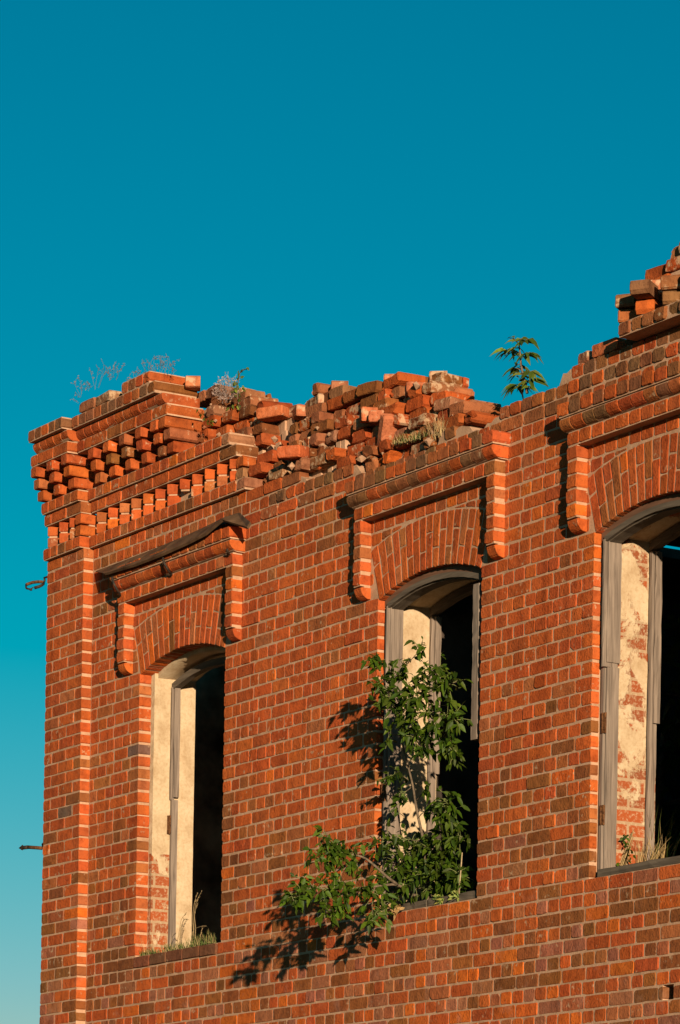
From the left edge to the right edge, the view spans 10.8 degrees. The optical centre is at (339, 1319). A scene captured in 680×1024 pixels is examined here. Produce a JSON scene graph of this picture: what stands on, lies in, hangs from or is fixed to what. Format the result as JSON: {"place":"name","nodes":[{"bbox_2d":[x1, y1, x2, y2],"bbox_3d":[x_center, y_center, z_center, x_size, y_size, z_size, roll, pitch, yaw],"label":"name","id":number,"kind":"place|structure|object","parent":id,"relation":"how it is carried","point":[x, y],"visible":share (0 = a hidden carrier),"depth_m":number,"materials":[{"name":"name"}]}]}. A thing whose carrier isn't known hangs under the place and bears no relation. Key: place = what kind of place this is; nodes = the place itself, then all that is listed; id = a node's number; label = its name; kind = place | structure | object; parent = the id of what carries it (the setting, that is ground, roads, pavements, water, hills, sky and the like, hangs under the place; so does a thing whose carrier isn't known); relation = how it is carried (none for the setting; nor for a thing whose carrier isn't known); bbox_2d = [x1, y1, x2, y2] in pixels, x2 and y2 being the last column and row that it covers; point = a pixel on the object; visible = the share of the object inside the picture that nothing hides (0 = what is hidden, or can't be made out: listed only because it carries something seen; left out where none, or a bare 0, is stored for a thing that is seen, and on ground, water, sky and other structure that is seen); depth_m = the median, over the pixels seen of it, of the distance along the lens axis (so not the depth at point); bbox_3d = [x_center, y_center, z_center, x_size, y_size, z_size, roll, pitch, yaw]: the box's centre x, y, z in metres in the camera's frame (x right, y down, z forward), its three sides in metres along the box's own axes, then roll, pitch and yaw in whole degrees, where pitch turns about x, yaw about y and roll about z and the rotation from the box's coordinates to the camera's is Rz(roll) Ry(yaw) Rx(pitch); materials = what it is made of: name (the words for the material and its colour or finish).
{"place":"outdoors","nodes":[
{"label":"outdoors","id":0,"kind":"place"},
{"bbox_2d":[0,0,679,1023],"label":"sky","id":1,"kind":"structure","parent":0,"point":[299,194],"materials":[{"name":"blue"}]},
{"bbox_2d":[616,809,679,866],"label":"dry grass","id":2,"kind":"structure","parent":0,"point":[640,853],"depth_m":23.77,"materials":[{"name":"beige plant"}]},
{"bbox_3d":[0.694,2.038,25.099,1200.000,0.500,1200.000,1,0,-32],"label":"ground","id":3,"kind":"structure","parent":0,"visible":0},
{"bbox_2d":[28,243,679,1023],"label":"ruined building","id":4,"kind":"structure","parent":3,"relation":"on","point":[214,729],"depth_m":26.34,"materials":[{"name":"brick"}]},
{"bbox_2d":[19,843,42,849],"bbox_3d":[-2.588,-3.993,30.429,0.339,0.065,0.060,1,0,41],"label":"pipe bracket","id":5,"kind":"object","parent":4,"relation":"attached to","point":[22,847],"visible":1,"depth_m":30.43,"materials":[{"name":"metal"}]},
{"bbox_2d":[25,576,46,590],"bbox_3d":[-2.573,-6.211,30.418,0.170,0.143,0.288,1,0,-32],"label":"pipe bracket","id":6,"kind":"object","parent":4,"relation":"attached to","point":[36,582],"visible":1,"depth_m":30.44,"materials":[{"name":"metal"}]},
{"bbox_2d":[79,397,96,412],"bbox_3d":[-2.013,-7.481,29.499,0.152,0.090,0.259,1,0,-34],"label":"loose brick","id":7,"kind":"object","parent":4,"relation":"on","point":[86,405],"visible":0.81,"depth_m":29.44,"materials":[{"name":"brown brick"}]},
{"bbox_2d":[70,365,107,400],"bbox_3d":[-2.060,-7.738,29.686,0.077,0.250,0.627,1,0,-32],"label":"dry weed","id":8,"kind":"object","parent":4,"relation":"on","point":[88,383],"visible":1,"depth_m":29.71,"materials":[{"name":"grey plant"}]},
{"bbox_2d":[96,390,121,405],"bbox_3d":[-1.865,-7.478,29.268,0.152,0.085,0.266,1,-1,-29],"label":"loose brick","id":9,"kind":"object","parent":4,"relation":"on","point":[107,396],"visible":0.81,"depth_m":29.17,"materials":[{"name":"beige brick"}]},
{"bbox_2d":[105,362,124,379],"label":"dry weed","id":10,"kind":"object","parent":4,"relation":"on","point":[114,372],"visible":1,"depth_m":29.33,"materials":[{"name":"grey plant"}]},
{"bbox_2d":[136,933,160,955],"bbox_3d":[-1.561,-3.030,29.005,0.146,0.204,0.344,1,0,-32],"label":"grass tuft","id":11,"kind":"object","parent":4,"relation":"on","point":[148,952],"visible":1,"depth_m":28.96,"materials":[{"name":"green plant"}]},
{"bbox_2d":[132,355,175,375],"bbox_3d":[-1.475,-7.595,28.738,0.083,0.245,0.718,1,0,-32],"label":"dry weed","id":12,"kind":"object","parent":4,"relation":"on","point":[162,361],"visible":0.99,"depth_m":28.68,"materials":[{"name":"grey plant"}]},
{"bbox_2d":[96,513,250,595],"bbox_3d":[-1.365,-6.037,28.481,0.172,0.366,2.776,1,0,-32],"label":"metal flashing","id":13,"kind":"object","parent":4,"relation":"attached to","point":[239,519],"visible":1,"depth_m":28.37,"materials":[{"name":"metal"}]},
{"bbox_2d":[147,645,225,952],"bbox_3d":[-1.059,-4.106,28.611,0.456,2.432,1.376,1,0,-32],"label":"window","id":14,"kind":"structure","parent":4,"relation":"in","point":[171,791],"depth_m":29.14,"materials":[{"name":"paint"}]},
{"bbox_2d":[161,891,217,951],"bbox_3d":[-1.191,-3.116,28.422,0.149,0.502,0.851,1,0,-32],"label":"grass tuft","id":15,"kind":"object","parent":4,"relation":"on","point":[199,942],"visible":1,"depth_m":28.34,"materials":[{"name":"plant"}]},
{"bbox_2d":[185,376,200,391],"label":"loose brick","id":16,"kind":"object","parent":4,"relation":"on","point":[193,383],"visible":1,"depth_m":28.55,"materials":[{"name":"orange brick"}]},
{"bbox_2d":[196,410,213,427],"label":"creeping weed","id":17,"kind":"object","parent":4,"relation":"on","point":[207,421],"visible":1,"depth_m":28.17,"materials":[{"name":"green plant"}]},
{"bbox_2d":[211,372,239,402],"bbox_3d":[-0.909,-7.340,28.381,0.080,0.254,0.472,1,0,-32],"label":"dry weed","id":18,"kind":"object","parent":4,"relation":"on","point":[232,396],"visible":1,"depth_m":28.37,"materials":[{"name":"grey plant"}]},
{"bbox_2d":[226,367,248,410],"bbox_3d":[-0.784,-7.271,28.168,0.111,0.342,0.284,1,0,-32],"label":"climbing weed","id":19,"kind":"object","parent":4,"relation":"on","point":[237,395],"visible":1,"depth_m":28.19,"materials":[{"name":"green plant"}]},
{"bbox_2d":[256,405,288,422],"bbox_3d":[-0.517,-6.992,27.775,0.244,0.088,0.132,-2,-2,30],"label":"loose brick","id":20,"kind":"object","parent":4,"relation":"on","point":[272,413],"visible":1,"depth_m":27.73,"materials":[{"name":"brick"}]},
{"bbox_2d":[277,445,308,460],"bbox_3d":[-0.353,-6.510,27.037,0.203,0.092,0.162,3,7,28],"label":"loose brick","id":21,"kind":"object","parent":4,"relation":"on","point":[292,452],"visible":1,"depth_m":26.98,"materials":[{"name":"brick"}]},
{"bbox_2d":[293,404,305,419],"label":"loose brick","id":22,"kind":"object","parent":4,"relation":"on","point":[299,412],"visible":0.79,"depth_m":27.55,"materials":[{"name":"orange brick"}]},
{"bbox_2d":[317,393,323,402],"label":"loose brick","id":23,"kind":"object","parent":4,"relation":"on","point":[320,398],"visible":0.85,"depth_m":27.32,"materials":[{"name":"brick"}]},
{"bbox_2d":[331,381,347,388],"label":"loose brick","id":24,"kind":"object","parent":4,"relation":"on","point":[334,384],"visible":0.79,"depth_m":27.22,"materials":[{"name":"orange brick"}]},
{"bbox_2d":[359,407,377,422],"bbox_3d":[0.208,-6.630,26.402,0.121,0.103,0.134,1,4,-7],"label":"loose brick","id":25,"kind":"object","parent":4,"relation":"on","point":[363,414],"visible":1,"depth_m":26.34,"materials":[{"name":"brick"}]},
{"bbox_2d":[368,410,383,425],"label":"loose brick","id":26,"kind":"object","parent":4,"relation":"on","point":[374,417],"visible":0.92,"depth_m":26.22,"materials":[{"name":"brick"}]},
{"bbox_2d":[279,636,476,934],"bbox_3d":[0.399,-3.706,25.264,1.410,2.024,1.047,1,0,21],"label":"window shrub","id":27,"kind":"object","parent":4,"relation":"on","point":[436,865],"visible":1,"depth_m":25.22,"materials":[{"name":"green plant"}]},
{"bbox_2d":[377,413,396,445],"bbox_3d":[0.344,-6.446,26.136,0.112,0.254,0.092,-3,33,-19],"label":"loose brick","id":28,"kind":"object","parent":4,"relation":"on","point":[387,430],"visible":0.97,"depth_m":26.09,"materials":[{"name":"brick"}]},
{"bbox_2d":[383,374,393,380],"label":"loose brick","id":29,"kind":"object","parent":4,"relation":"on","point":[386,376],"visible":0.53,"depth_m":26.59,"materials":[{"name":"orange brick"}]},
{"bbox_2d":[405,382,425,397],"bbox_3d":[0.595,-6.739,26.121,0.243,0.090,0.132,3,-5,-4],"label":"loose brick","id":30,"kind":"object","parent":4,"relation":"on","point":[408,385],"visible":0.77,"depth_m":26.06,"materials":[{"name":"orange brick"}]},
{"bbox_2d":[391,409,450,445],"bbox_3d":[0.549,-6.319,25.627,0.174,0.204,0.785,1,0,-32],"label":"grass tuft","id":31,"kind":"object","parent":4,"relation":"on","point":[415,437],"visible":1,"depth_m":25.57,"materials":[{"name":"plant"}]},
{"bbox_2d":[381,565,481,911],"bbox_3d":[0.821,-4.094,25.565,0.461,2.432,1.328,1,0,-32],"label":"window","id":32,"kind":"structure","parent":4,"relation":"in","point":[413,611],"depth_m":26.00,"materials":[{"name":"paint"}]},
{"bbox_2d":[427,371,446,382],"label":"loose brick","id":33,"kind":"object","parent":4,"relation":"on","point":[431,373],"visible":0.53,"depth_m":26.05,"materials":[{"name":"beige brick"}]},
{"bbox_2d":[432,894,443,904],"bbox_3d":[0.684,-2.948,25.295,0.061,0.099,0.159,1,0,-18],"label":"sill sprout","id":34,"kind":"object","parent":4,"relation":"on","point":[438,899],"visible":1,"depth_m":25.28,"materials":[{"name":"green plant"}]},
{"bbox_2d":[448,890,458,901],"bbox_3d":[0.804,-2.945,25.114,0.092,0.104,0.176,1,0,-32],"label":"sill sprout","id":35,"kind":"object","parent":4,"relation":"on","point":[454,894],"visible":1,"depth_m":25.12,"materials":[{"name":"green plant"}]},
{"bbox_2d":[458,853,462,893],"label":"dead stalk","id":36,"kind":"object","parent":4,"relation":"on","point":[460,874],"visible":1,"depth_m":25.07,"materials":[{"name":"beige plant"}]},
{"bbox_2d":[490,336,548,399],"bbox_3d":[1.240,-6.569,24.814,0.220,0.475,0.517,1,0,-32],"label":"wall sapling","id":37,"kind":"object","parent":4,"relation":"on","point":[514,371],"visible":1,"depth_m":24.77,"materials":[{"name":"green plant"}]},
{"bbox_2d":[578,351,593,363],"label":"loose brick","id":38,"kind":"object","parent":4,"relation":"on","point":[585,357],"visible":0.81,"depth_m":23.93,"materials":[{"name":"brown brick"}]},
{"bbox_2d":[592,337,626,357],"bbox_3d":[1.792,-6.399,23.744,0.132,0.090,0.273,1,0,-33],"label":"loose brick","id":39,"kind":"object","parent":4,"relation":"on","point":[607,346],"visible":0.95,"depth_m":23.67,"materials":[{"name":"brown brick"}]},
{"bbox_2d":[597,493,679,876],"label":"window","id":40,"kind":"structure","parent":4,"relation":"in","point":[632,558],"depth_m":23.81,"materials":[{"name":"paint"}]},
{"bbox_2d":[651,279,662,295],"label":"loose brick","id":41,"kind":"object","parent":4,"relation":"on","point":[658,283],"visible":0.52,"depth_m":23.13,"materials":[{"name":"orange brick"}]},
{"bbox_2d":[654,604,679,858],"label":"tree","id":42,"kind":"object","parent":4,"relation":"on","point":[671,654],"visible":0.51,"depth_m":25.19,"materials":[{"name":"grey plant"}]},
{"bbox_2d":[655,714,679,857],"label":"tree","id":43,"kind":"object","parent":4,"relation":"on","point":[664,763],"visible":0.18,"depth_m":25.99,"materials":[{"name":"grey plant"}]}
]}

